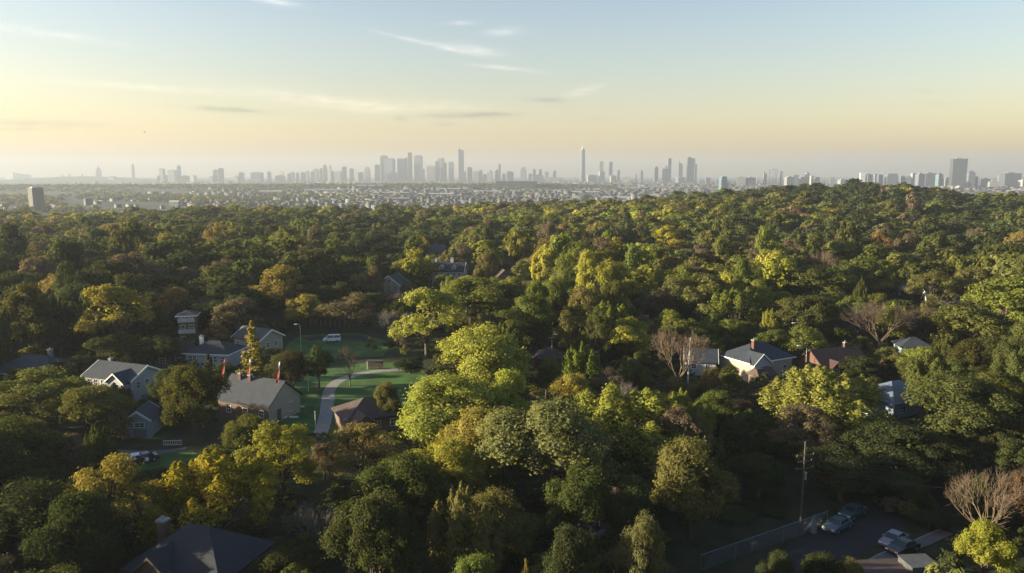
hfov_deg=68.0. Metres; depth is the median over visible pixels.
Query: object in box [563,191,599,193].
warehouse
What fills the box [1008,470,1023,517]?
autumn tree
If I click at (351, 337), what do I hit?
driveway
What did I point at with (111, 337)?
broadleaf tree
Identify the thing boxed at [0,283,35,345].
broadleaf tree
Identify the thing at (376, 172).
skyscraper
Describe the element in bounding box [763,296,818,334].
broadleaf tree
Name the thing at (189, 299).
broadleaf tree
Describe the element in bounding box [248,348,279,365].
broadleaf tree
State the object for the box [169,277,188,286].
broadleaf tree
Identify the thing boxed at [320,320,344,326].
board fence
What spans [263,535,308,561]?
broadleaf tree
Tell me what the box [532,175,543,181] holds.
skyscraper
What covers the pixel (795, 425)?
autumn tree
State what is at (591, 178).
skyscraper
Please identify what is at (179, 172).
skyscraper
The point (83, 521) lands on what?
broadleaf tree
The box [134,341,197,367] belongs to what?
house
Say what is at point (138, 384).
window
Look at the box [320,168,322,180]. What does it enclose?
skyscraper
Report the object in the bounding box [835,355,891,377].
broadleaf tree
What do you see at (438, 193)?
warehouse
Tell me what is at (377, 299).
broadleaf tree
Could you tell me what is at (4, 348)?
broadleaf tree
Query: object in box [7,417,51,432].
broadleaf tree
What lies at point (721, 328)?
broadleaf tree
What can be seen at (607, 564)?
autumn tree
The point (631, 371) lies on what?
broadleaf tree
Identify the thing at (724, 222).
forest
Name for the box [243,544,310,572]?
broadleaf tree
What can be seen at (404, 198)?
warehouse
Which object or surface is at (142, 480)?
broadleaf tree
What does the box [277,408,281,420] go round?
door
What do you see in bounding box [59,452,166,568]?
autumn tree
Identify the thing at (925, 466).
power line
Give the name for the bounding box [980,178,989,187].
apartment block
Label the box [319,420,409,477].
autumn tree
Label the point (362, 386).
lawn
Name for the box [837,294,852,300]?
broadleaf tree
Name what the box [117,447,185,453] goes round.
lane
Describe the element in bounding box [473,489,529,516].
broadleaf tree
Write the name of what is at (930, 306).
broadleaf tree
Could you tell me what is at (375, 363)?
bench shelter
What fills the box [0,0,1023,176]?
sky
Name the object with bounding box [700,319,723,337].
broadleaf tree
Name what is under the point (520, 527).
broadleaf tree
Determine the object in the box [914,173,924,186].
skyscraper
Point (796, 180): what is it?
skyscraper
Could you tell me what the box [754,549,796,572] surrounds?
broadleaf tree
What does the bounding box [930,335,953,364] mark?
broadleaf tree
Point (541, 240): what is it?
autumn tree
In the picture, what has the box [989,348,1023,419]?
broadleaf tree
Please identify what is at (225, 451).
broadleaf tree
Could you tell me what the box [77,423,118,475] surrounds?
tree
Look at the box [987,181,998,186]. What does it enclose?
apartment block
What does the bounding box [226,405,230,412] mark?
window
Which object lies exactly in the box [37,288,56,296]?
broadleaf tree
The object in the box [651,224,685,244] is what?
autumn tree
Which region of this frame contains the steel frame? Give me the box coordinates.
[768,169,782,184]
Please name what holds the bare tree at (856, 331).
on the ground at (682, 552)
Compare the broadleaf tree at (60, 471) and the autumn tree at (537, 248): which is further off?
the autumn tree at (537, 248)
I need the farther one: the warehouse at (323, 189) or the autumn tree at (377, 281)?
the warehouse at (323, 189)
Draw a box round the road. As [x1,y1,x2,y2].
[745,480,970,572]
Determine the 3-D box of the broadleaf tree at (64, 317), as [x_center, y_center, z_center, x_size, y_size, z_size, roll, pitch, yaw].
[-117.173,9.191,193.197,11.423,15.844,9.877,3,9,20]
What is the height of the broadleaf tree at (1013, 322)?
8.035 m
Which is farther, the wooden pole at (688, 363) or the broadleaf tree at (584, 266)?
the broadleaf tree at (584, 266)
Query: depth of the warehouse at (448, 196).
2122.39 m
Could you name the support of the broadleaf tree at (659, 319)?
on the ground at (682, 552)
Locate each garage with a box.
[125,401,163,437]
[837,553,946,572]
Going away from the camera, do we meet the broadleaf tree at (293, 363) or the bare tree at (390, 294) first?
the broadleaf tree at (293, 363)
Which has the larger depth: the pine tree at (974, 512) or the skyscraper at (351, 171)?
the skyscraper at (351, 171)
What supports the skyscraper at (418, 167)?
on the ground at (682, 552)
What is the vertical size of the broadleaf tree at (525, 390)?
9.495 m
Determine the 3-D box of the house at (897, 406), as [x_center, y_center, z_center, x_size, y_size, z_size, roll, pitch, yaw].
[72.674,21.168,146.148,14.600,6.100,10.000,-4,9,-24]
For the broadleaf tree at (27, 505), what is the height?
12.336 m
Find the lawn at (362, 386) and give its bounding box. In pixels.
[273,362,426,459]
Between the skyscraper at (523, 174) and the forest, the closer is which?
the forest
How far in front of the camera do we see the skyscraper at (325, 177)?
6615.05 m
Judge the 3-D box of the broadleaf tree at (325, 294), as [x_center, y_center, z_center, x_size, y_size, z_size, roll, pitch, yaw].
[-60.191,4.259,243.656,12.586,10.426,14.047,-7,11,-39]
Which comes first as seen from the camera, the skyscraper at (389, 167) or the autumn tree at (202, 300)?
the autumn tree at (202, 300)
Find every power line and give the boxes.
[800,468,1001,491]
[801,455,1004,474]
[802,461,1016,495]
[815,459,1011,478]
[818,453,1022,470]
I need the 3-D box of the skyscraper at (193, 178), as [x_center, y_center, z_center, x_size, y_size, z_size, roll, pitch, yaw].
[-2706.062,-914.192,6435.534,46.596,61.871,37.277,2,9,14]
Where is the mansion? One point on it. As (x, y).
(456, 269)
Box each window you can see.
[134,422,144,427]
[136,381,140,388]
[159,358,165,363]
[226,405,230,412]
[259,410,263,417]
[390,418,396,425]
[783,364,786,372]
[901,405,905,412]
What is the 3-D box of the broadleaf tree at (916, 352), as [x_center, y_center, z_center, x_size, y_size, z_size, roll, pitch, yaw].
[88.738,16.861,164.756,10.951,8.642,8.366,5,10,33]
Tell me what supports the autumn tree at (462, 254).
on the ground at (682, 552)
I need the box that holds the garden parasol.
[810,514,816,534]
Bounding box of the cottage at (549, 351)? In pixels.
[529,347,565,370]
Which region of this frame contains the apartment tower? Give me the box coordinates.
[27,187,44,209]
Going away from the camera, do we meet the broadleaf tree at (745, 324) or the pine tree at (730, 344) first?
the pine tree at (730, 344)
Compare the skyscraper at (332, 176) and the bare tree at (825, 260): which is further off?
the skyscraper at (332, 176)
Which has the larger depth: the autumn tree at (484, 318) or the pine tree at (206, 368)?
the autumn tree at (484, 318)
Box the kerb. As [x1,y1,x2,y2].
[870,529,937,558]
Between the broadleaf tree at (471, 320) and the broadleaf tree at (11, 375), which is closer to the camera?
the broadleaf tree at (11, 375)
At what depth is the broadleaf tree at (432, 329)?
207.52 m
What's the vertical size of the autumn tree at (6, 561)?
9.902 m
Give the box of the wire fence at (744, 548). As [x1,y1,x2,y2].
[700,510,827,570]
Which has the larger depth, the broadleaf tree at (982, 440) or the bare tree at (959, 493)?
the broadleaf tree at (982, 440)
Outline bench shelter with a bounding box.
[366,359,382,368]
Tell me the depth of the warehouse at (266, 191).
2664.33 m
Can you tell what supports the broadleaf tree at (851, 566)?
on the ground at (682, 552)
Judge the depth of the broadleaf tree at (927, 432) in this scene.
115.79 m
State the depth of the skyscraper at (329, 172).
6566.40 m
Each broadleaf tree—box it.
[0,270,25,288]
[0,281,59,346]
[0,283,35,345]
[0,286,8,294]
[0,311,13,348]
[0,340,13,366]
[0,364,115,426]
[0,368,29,381]
[0,412,70,478]
[0,467,75,503]
[0,475,77,572]
[0,553,37,572]
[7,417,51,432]
[14,273,45,284]
[15,488,130,572]
[15,561,79,572]
[23,293,73,350]
[31,382,138,432]
[35,323,79,357]
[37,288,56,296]
[38,460,79,488]
[48,354,102,379]
[52,261,89,292]
[53,282,93,337]
[60,285,129,337]
[67,476,115,514]
[72,259,136,286]
[75,314,134,336]
[82,337,128,366]
[93,333,122,359]
[106,382,134,412]
[107,472,162,512]
[111,272,171,293]
[111,331,142,354]
[114,272,148,306]
[117,353,137,363]
[120,304,173,339]
[121,334,183,366]
[133,466,174,497]
[134,306,176,332]
[144,290,161,306]
[145,365,179,397]
[155,360,234,440]
[156,289,193,320]
[157,395,169,409]
[159,397,179,424]
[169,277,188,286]
[182,283,210,301]
[182,332,205,344]
[183,263,255,293]
[186,273,204,308]
[189,299,248,329]
[197,445,237,467]
[199,319,229,337]
[204,281,263,305]
[210,363,242,377]
[218,412,271,457]
[224,293,262,324]
[231,419,322,494]
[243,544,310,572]
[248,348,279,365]
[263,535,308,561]
[265,353,285,376]
[271,347,309,385]
[280,562,312,572]
[303,345,334,387]
[308,285,345,304]
[317,489,431,572]
[329,281,352,305]
[346,232,404,253]
[346,449,451,522]
[349,466,378,498]
[354,434,394,463]
[363,292,388,314]
[373,381,402,411]
[381,300,409,322]
[387,287,468,357]
[388,295,425,317]
[393,355,425,373]
[396,370,501,447]
[408,433,490,510]
[416,315,438,334]
[423,480,509,571]
[425,354,460,374]
[436,321,536,386]
[440,276,511,314]
[440,280,466,295]
[445,319,473,339]
[448,316,480,327]
[452,547,497,572]
[459,309,477,319]
[464,313,506,332]
[465,485,546,572]
[473,249,500,278]
[473,392,625,508]
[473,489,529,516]
[476,320,528,370]
[480,384,533,415]
[486,309,519,321]
[487,367,529,418]
[496,277,526,304]
[499,319,532,344]
[505,291,557,350]
[508,297,519,309]
[510,297,542,323]
[525,280,552,350]
[526,393,535,405]
[530,547,608,572]
[532,362,561,398]
[537,279,569,335]
[537,521,604,572]
[538,276,545,284]
[540,458,615,533]
[542,276,575,323]
[550,309,593,348]
[553,248,591,279]
[557,267,598,286]
[557,294,613,327]
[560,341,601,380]
[567,287,603,325]
[569,285,588,329]
[570,381,706,468]
[573,248,612,296]
[581,306,612,360]
[585,300,629,354]
[595,259,637,292]
[600,279,629,313]
[602,473,659,541]
[605,316,654,357]
[611,359,651,402]
[612,270,658,305]
[612,508,668,572]
[626,303,641,323]
[628,350,652,368]
[634,270,669,297]
[643,467,676,517]
[649,434,741,539]
[650,312,692,339]
[652,309,683,352]
[655,318,712,351]
[660,264,693,307]
[661,375,695,399]
[664,387,718,438]
[664,393,686,401]
[669,273,729,317]
[669,274,732,317]
[692,388,736,438]
[699,366,723,389]
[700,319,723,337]
[701,341,725,361]
[704,313,720,333]
[706,318,748,345]
[707,286,766,322]
[716,504,757,523]
[717,363,747,393]
[720,270,733,286]
[720,408,792,453]
[725,450,788,497]
[730,257,764,313]
[731,279,775,318]
[740,321,762,342]
[743,322,770,344]
[752,300,778,317]
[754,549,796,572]
[755,329,795,355]
[758,363,899,434]
[760,280,779,298]
[761,307,778,337]
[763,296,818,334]
[765,290,797,300]
[767,318,790,336]
[773,294,845,331]
[779,325,834,354]
[780,264,857,300]
[792,441,880,501]
[795,326,827,345]
[799,550,845,572]
[818,292,838,305]
[831,296,872,326]
[831,418,944,482]
[834,556,865,572]
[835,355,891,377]
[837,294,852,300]
[849,335,872,356]
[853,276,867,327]
[866,305,909,343]
[867,293,887,306]
[868,347,905,369]
[869,265,907,292]
[876,468,934,504]
[878,301,909,339]
[881,299,927,326]
[893,346,946,368]
[895,355,933,379]
[899,368,1023,444]
[903,271,958,302]
[903,351,953,414]
[904,435,986,489]
[909,301,946,337]
[916,300,933,308]
[918,314,950,334]
[920,430,941,455]
[926,304,1013,341]
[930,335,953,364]
[940,266,987,293]
[944,337,995,374]
[945,357,988,378]
[951,516,1020,572]
[957,289,992,311]
[959,369,1023,400]
[960,275,1023,322]
[972,402,1014,433]
[973,430,1023,470]
[976,335,1001,349]
[981,437,1023,492]
[989,277,1023,313]
[989,333,1023,384]
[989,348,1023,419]
[998,318,1019,336]
[999,317,1023,340]
[1000,335,1013,341]
[1003,256,1023,279]
[1006,412,1023,436]
[1010,400,1023,416]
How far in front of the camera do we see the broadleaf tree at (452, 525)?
78.14 m
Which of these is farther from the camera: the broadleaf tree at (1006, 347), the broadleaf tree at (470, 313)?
the broadleaf tree at (470, 313)
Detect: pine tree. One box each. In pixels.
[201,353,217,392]
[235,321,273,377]
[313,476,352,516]
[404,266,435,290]
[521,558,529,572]
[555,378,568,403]
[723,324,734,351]
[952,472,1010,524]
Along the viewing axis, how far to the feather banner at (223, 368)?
145.95 m
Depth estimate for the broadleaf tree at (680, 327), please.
181.01 m
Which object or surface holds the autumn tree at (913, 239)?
on the ground at (682, 552)
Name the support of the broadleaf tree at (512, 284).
on the ground at (682, 552)
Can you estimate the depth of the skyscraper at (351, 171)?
6515.46 m
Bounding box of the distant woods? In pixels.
[0,182,1023,213]
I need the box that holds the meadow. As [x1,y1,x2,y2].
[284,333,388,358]
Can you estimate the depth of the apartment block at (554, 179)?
5894.73 m
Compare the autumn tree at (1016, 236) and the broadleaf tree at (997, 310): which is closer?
the broadleaf tree at (997, 310)
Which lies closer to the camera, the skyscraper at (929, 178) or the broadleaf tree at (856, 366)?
the broadleaf tree at (856, 366)
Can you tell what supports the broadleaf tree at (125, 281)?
on the ground at (682, 552)
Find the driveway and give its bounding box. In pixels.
[303,335,373,340]
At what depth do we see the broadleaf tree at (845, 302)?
217.79 m
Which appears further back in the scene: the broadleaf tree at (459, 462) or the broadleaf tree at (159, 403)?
the broadleaf tree at (159, 403)
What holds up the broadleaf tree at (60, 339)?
on the ground at (682, 552)
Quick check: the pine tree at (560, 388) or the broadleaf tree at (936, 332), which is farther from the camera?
the broadleaf tree at (936, 332)
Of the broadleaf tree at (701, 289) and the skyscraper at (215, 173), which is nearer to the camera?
the broadleaf tree at (701, 289)
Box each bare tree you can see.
[278,500,335,560]
[335,346,359,385]
[375,309,409,337]
[380,291,398,302]
[389,291,412,301]
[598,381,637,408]
[602,367,620,375]
[646,328,709,376]
[808,249,837,265]
[834,307,875,339]
[839,299,918,348]
[908,304,937,340]
[943,467,1023,528]
[1003,466,1023,487]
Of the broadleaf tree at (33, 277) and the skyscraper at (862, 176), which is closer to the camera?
the broadleaf tree at (33, 277)
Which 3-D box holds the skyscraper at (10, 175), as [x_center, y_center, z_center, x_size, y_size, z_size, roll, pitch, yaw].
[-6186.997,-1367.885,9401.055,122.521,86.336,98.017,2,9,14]
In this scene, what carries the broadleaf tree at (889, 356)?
on the ground at (682, 552)
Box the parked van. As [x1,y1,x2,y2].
[323,334,340,341]
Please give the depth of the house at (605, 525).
95.26 m
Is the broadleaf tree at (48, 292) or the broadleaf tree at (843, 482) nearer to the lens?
the broadleaf tree at (843, 482)
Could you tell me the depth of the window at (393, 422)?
134.07 m
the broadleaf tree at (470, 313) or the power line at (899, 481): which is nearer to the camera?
the power line at (899, 481)
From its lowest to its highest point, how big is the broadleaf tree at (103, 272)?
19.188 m
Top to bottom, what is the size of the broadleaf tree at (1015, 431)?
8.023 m
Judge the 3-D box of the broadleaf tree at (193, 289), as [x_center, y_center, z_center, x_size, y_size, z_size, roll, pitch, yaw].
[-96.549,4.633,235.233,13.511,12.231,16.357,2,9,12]
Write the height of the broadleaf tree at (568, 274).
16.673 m
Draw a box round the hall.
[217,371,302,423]
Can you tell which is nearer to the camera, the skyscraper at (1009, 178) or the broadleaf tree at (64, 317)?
the broadleaf tree at (64, 317)
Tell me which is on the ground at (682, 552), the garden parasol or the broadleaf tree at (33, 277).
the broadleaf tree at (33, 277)
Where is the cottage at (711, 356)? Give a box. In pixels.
[683,348,718,375]
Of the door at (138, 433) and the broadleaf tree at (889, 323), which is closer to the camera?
the door at (138, 433)
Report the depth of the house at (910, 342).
187.48 m
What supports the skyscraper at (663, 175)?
on the ground at (682, 552)
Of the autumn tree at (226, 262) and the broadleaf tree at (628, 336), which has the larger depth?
the autumn tree at (226, 262)
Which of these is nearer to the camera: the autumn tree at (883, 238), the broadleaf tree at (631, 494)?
the broadleaf tree at (631, 494)
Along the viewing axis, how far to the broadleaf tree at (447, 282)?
252.33 m
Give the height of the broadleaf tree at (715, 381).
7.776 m
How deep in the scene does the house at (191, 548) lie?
77.80 m
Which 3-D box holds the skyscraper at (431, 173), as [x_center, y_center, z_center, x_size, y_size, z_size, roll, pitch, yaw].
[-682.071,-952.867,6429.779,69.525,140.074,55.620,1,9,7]
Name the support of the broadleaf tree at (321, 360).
on the lawn at (362, 386)
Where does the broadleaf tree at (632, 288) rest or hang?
on the ground at (682, 552)
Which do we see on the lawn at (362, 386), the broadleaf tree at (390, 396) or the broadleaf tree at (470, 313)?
the broadleaf tree at (390, 396)
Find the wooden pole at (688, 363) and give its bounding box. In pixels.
[687,338,690,383]
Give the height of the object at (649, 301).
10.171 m
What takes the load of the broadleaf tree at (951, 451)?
on the ground at (682, 552)
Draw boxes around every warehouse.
[169,200,180,205]
[259,190,284,192]
[304,189,344,191]
[356,185,380,187]
[372,192,409,193]
[392,197,408,199]
[418,193,454,194]
[426,188,460,190]
[447,195,476,197]
[474,190,499,192]
[496,181,536,188]
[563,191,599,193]
[601,196,640,198]
[619,187,647,188]
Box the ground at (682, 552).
[0,176,1023,572]
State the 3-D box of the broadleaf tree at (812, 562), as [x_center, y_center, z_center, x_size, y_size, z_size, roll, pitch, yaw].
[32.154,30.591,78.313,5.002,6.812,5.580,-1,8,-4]
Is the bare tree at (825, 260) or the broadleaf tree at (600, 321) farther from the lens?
the bare tree at (825, 260)
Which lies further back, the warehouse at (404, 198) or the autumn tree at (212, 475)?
the warehouse at (404, 198)
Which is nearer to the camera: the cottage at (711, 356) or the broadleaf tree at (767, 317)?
the cottage at (711, 356)
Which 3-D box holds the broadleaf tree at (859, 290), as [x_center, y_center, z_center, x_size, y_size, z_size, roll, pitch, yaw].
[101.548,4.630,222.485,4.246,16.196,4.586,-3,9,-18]
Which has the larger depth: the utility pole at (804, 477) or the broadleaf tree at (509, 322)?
the broadleaf tree at (509, 322)
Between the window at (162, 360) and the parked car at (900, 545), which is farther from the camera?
the window at (162, 360)
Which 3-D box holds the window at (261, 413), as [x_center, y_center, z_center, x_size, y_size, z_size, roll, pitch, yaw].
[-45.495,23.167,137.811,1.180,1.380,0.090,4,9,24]
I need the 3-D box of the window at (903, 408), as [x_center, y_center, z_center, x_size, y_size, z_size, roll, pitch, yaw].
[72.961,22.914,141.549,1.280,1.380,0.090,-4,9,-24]
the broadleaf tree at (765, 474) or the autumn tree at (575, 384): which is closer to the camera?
the broadleaf tree at (765, 474)
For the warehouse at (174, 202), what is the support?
on the ground at (682, 552)
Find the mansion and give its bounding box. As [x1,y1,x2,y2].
[432,258,468,285]
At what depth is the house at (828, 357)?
168.85 m
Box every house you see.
[0,347,81,381]
[81,356,162,401]
[119,515,275,572]
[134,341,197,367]
[175,310,200,340]
[182,334,247,367]
[231,325,285,356]
[331,396,404,440]
[378,273,409,299]
[427,244,447,255]
[492,268,511,279]
[593,486,652,536]
[719,338,795,386]
[795,340,867,378]
[849,380,933,417]
[891,337,930,351]
[898,279,923,295]
[921,291,965,305]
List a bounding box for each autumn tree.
[0,553,24,572]
[17,255,62,279]
[25,240,45,252]
[37,273,68,295]
[51,431,83,472]
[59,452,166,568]
[71,283,157,337]
[98,223,124,230]
[106,251,170,276]
[123,241,145,253]
[132,447,285,545]
[152,287,191,330]
[158,232,195,243]
[161,284,191,319]
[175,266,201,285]
[175,297,220,331]
[199,257,233,274]
[202,221,224,241]
[202,325,233,342]
[207,297,269,331]
[248,263,310,313]
[283,294,324,328]
[299,225,326,255]
[308,443,340,477]
[314,291,378,330]
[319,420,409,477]
[346,265,385,292]
[391,258,441,283]
[401,283,421,294]
[406,235,429,245]
[436,404,527,486]
[453,244,477,265]
[474,312,501,331]
[521,235,564,263]
[526,243,549,272]
[536,221,557,238]
[543,355,560,371]
[547,371,599,413]
[556,223,569,231]
[576,249,589,264]
[586,374,637,405]
[592,236,611,251]
[592,271,622,294]
[598,291,633,307]
[599,541,677,572]
[612,359,651,386]
[618,237,624,244]
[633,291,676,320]
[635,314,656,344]
[641,403,718,454]
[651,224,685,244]
[656,277,686,309]
[661,243,676,255]
[670,264,714,276]
[674,248,697,259]
[689,242,719,261]
[725,399,754,409]
[739,249,791,259]
[746,246,761,261]
[761,379,790,400]
[763,402,850,465]
[778,238,804,253]
[826,232,864,249]
[827,258,842,267]
[870,229,895,249]
[876,299,910,314]
[893,233,921,250]
[934,299,977,308]
[966,227,984,236]
[1003,230,1023,243]
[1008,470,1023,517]
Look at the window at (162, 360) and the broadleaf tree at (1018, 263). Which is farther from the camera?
the broadleaf tree at (1018, 263)
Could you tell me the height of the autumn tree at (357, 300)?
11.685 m
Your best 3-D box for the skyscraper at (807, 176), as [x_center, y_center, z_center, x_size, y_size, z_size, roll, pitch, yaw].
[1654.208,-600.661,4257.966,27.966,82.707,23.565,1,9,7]
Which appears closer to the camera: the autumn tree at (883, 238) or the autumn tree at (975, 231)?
the autumn tree at (883, 238)
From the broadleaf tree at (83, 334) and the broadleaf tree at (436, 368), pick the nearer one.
the broadleaf tree at (436, 368)
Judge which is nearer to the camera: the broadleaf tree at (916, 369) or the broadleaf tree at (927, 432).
the broadleaf tree at (927, 432)
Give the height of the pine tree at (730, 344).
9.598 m
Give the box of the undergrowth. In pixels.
[0,278,1023,572]
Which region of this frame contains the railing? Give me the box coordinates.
[163,440,181,444]
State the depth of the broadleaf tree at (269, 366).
168.10 m
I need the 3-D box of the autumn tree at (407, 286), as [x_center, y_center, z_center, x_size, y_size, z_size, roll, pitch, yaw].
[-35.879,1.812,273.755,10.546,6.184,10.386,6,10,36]
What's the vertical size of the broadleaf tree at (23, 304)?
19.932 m
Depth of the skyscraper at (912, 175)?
3952.96 m
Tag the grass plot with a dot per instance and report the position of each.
(165, 460)
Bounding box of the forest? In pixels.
[0,178,1023,572]
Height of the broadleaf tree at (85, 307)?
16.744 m
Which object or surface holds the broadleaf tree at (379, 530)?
on the ground at (682, 552)
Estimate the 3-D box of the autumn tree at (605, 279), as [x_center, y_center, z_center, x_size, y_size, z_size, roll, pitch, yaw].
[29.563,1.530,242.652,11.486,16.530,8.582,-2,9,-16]
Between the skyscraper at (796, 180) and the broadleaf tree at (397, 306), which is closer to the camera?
the broadleaf tree at (397, 306)
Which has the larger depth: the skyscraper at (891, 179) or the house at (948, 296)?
the skyscraper at (891, 179)
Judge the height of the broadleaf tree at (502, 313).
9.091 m
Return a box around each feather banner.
[221,360,224,380]
[276,362,279,382]
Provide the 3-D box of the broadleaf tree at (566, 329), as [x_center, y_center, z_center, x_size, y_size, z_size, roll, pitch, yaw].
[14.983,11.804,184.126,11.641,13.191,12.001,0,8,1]
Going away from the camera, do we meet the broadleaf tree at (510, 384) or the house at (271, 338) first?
the broadleaf tree at (510, 384)
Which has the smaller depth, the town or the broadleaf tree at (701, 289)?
the broadleaf tree at (701, 289)
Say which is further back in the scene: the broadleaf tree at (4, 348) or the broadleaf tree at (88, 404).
the broadleaf tree at (4, 348)
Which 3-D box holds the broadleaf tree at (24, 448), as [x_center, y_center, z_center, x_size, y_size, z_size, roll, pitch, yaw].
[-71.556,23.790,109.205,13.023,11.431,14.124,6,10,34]
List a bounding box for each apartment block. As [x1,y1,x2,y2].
[108,176,116,179]
[545,177,561,182]
[623,176,629,182]
[837,179,846,183]
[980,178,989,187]
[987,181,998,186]
[1017,179,1023,186]
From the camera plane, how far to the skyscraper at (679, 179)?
5508.01 m
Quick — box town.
[0,179,1023,209]
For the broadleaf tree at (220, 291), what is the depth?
220.91 m
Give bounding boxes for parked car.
[124,452,148,465]
[130,450,159,465]
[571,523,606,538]
[822,514,852,534]
[838,502,867,520]
[878,528,909,545]
[885,536,920,555]
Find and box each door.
[133,429,146,437]
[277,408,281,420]
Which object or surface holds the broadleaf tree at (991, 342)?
on the ground at (682, 552)
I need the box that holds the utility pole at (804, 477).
[795,441,813,523]
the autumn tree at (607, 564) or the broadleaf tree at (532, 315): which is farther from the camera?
the broadleaf tree at (532, 315)
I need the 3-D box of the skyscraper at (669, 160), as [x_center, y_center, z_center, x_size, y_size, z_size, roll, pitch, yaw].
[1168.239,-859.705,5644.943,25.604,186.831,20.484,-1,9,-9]
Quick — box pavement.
[872,530,952,558]
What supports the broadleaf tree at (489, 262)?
on the ground at (682, 552)
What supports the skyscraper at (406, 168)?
on the ground at (682, 552)
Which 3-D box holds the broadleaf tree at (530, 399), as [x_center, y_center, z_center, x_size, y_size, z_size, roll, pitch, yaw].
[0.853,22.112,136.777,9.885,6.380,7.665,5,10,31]
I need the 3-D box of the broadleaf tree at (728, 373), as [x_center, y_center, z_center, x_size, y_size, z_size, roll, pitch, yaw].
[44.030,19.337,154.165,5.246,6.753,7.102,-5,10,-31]
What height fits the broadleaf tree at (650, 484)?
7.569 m
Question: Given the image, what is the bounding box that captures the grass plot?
[121,450,197,472]
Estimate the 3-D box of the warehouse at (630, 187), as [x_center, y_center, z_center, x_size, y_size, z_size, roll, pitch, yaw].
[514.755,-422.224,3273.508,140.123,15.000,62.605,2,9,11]
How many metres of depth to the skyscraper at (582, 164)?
5813.07 m
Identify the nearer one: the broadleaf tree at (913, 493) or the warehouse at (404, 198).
the broadleaf tree at (913, 493)
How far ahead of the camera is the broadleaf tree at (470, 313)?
212.92 m
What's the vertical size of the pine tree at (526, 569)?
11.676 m
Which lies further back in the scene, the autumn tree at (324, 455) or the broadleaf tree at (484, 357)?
the broadleaf tree at (484, 357)
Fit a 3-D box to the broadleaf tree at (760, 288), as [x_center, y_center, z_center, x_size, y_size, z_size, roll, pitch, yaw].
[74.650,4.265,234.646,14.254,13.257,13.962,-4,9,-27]
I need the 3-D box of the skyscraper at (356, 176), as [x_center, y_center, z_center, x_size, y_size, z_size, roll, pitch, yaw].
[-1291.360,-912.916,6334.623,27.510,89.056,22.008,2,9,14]
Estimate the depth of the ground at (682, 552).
112.87 m
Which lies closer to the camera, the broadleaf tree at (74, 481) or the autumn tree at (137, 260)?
the broadleaf tree at (74, 481)
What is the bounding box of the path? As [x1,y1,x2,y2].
[305,368,404,454]
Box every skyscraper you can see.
[5,173,19,178]
[16,174,27,178]
[96,166,101,176]
[131,164,134,177]
[159,168,164,181]
[167,169,177,181]
[177,165,180,181]
[181,175,189,181]
[190,175,196,181]
[213,169,217,181]
[218,168,224,181]
[234,175,238,181]
[239,172,244,181]
[250,172,263,182]
[267,171,271,181]
[275,175,285,181]
[287,173,291,181]
[301,172,305,181]
[305,171,309,181]
[310,171,314,181]
[313,168,319,180]
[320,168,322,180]
[323,165,327,181]
[327,165,331,180]
[331,171,334,180]
[334,171,341,180]
[341,167,346,180]
[349,168,353,180]
[355,172,358,180]
[359,172,363,180]
[364,167,370,181]
[374,164,379,180]
[380,155,387,181]
[384,158,395,181]
[397,158,404,180]
[404,157,407,180]
[408,152,412,181]
[414,155,422,180]
[427,166,435,181]
[435,161,437,180]
[438,158,439,181]
[440,158,444,181]
[444,163,446,180]
[449,162,453,180]
[458,149,460,180]
[461,150,463,180]
[467,167,471,181]
[473,171,478,181]
[479,170,482,180]
[483,174,486,181]
[487,170,492,181]
[495,169,498,181]
[499,164,500,180]
[506,171,513,180]
[520,167,525,180]
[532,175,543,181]
[580,143,584,182]
[586,175,596,182]
[598,171,604,181]
[609,162,612,175]
[609,175,615,182]
[617,170,619,181]
[640,170,642,181]
[653,166,657,181]
[662,169,665,181]
[667,158,671,181]
[675,176,684,182]
[678,158,682,175]
[686,157,690,182]
[691,158,694,181]
[694,164,696,182]
[718,176,726,189]
[737,176,745,184]
[746,177,755,184]
[784,176,794,184]
[794,174,798,185]
[798,177,804,185]
[804,172,809,183]
[813,177,819,183]
[830,177,834,184]
[859,173,865,181]
[865,174,872,181]
[876,174,882,184]
[884,174,897,184]
[898,176,905,183]
[905,176,910,183]
[910,173,916,184]
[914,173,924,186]
[923,172,936,185]
[935,173,942,185]
[943,177,948,186]
[948,158,967,186]
[966,170,975,186]
[975,176,977,186]
[999,172,1021,186]
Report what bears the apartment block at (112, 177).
on the ground at (682, 552)
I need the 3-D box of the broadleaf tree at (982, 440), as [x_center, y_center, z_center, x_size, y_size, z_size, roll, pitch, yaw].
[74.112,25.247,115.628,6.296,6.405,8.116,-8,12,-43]
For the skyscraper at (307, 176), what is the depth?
6521.86 m
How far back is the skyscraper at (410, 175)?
6506.65 m
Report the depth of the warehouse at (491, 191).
2674.94 m
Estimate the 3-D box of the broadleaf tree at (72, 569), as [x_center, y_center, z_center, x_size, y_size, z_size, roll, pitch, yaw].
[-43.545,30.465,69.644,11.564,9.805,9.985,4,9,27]

